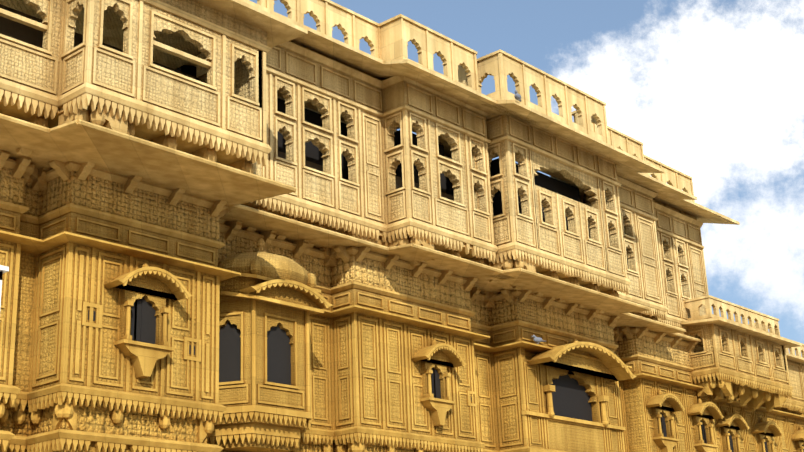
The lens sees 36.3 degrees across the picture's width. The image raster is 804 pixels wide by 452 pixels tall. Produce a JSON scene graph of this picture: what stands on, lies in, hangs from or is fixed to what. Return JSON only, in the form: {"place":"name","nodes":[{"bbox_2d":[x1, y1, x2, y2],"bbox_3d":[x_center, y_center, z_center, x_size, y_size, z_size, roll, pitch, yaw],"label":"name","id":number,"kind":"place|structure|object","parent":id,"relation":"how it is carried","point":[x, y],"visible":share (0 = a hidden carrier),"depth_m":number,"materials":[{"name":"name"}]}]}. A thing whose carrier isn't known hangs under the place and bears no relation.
{"place":"outdoors","nodes":[
{"label":"outdoors","id":0,"kind":"place"},
{"bbox_2d":[0,265,8,306],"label":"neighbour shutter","id":1,"kind":"object","parent":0,"point":[4,269],"visible":1,"depth_m":9.83,"materials":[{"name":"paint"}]},
{"bbox_2d":[250,0,803,355],"label":"sky","id":2,"kind":"structure","parent":0,"point":[712,91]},
{"label":"ground","id":3,"kind":"structure","parent":0,"visible":0},
{"bbox_2d":[0,0,803,451],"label":"building","id":4,"kind":"structure","parent":3,"relation":"on","point":[84,128],"depth_m":27.07,"materials":[{"name":"beige stone"}]},
{"bbox_2d":[0,4,627,264],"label":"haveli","id":5,"kind":"structure","parent":4,"relation":"attached to","point":[21,32],"depth_m":21.96,"materials":[{"name":"beige stone"}]},
{"bbox_2d":[0,167,701,451],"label":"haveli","id":6,"kind":"structure","parent":4,"relation":"attached to","point":[100,194],"depth_m":23.70,"materials":[{"name":"beige stone"}]},
{"bbox_2d":[0,45,803,451],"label":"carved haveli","id":7,"kind":"structure","parent":4,"relation":"attached to","point":[262,261],"depth_m":27.67,"materials":[{"name":"beige stone"}]},
{"bbox_2d":[0,0,803,451],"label":"wall","id":8,"kind":"structure","parent":4,"relation":"attached to","point":[38,70],"depth_m":26.68,"materials":[{"name":"stone"}]},
{"bbox_2d":[88,65,803,451],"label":"window","id":9,"kind":"structure","parent":4,"relation":"attached to","point":[570,397],"depth_m":27.94,"materials":[{"name":"black glass"}]},
{"bbox_2d":[514,90,520,101],"bbox_3d":[2.795,-3.104,29.417,0.146,0.201,0.406,-11,-20,25],"label":"pigeon","id":10,"kind":"object","parent":4,"relation":"on","point":[517,96],"visible":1,"depth_m":29.29,"materials":[{"name":"grey"}]},
{"bbox_2d":[533,335,545,342],"bbox_3d":[3.485,2.864,31.052,0.406,0.201,0.146,6,-20,-23],"label":"pigeon","id":11,"kind":"object","parent":4,"relation":"on","point":[537,339],"visible":1,"depth_m":30.98,"materials":[{"name":"grey"}]}
]}

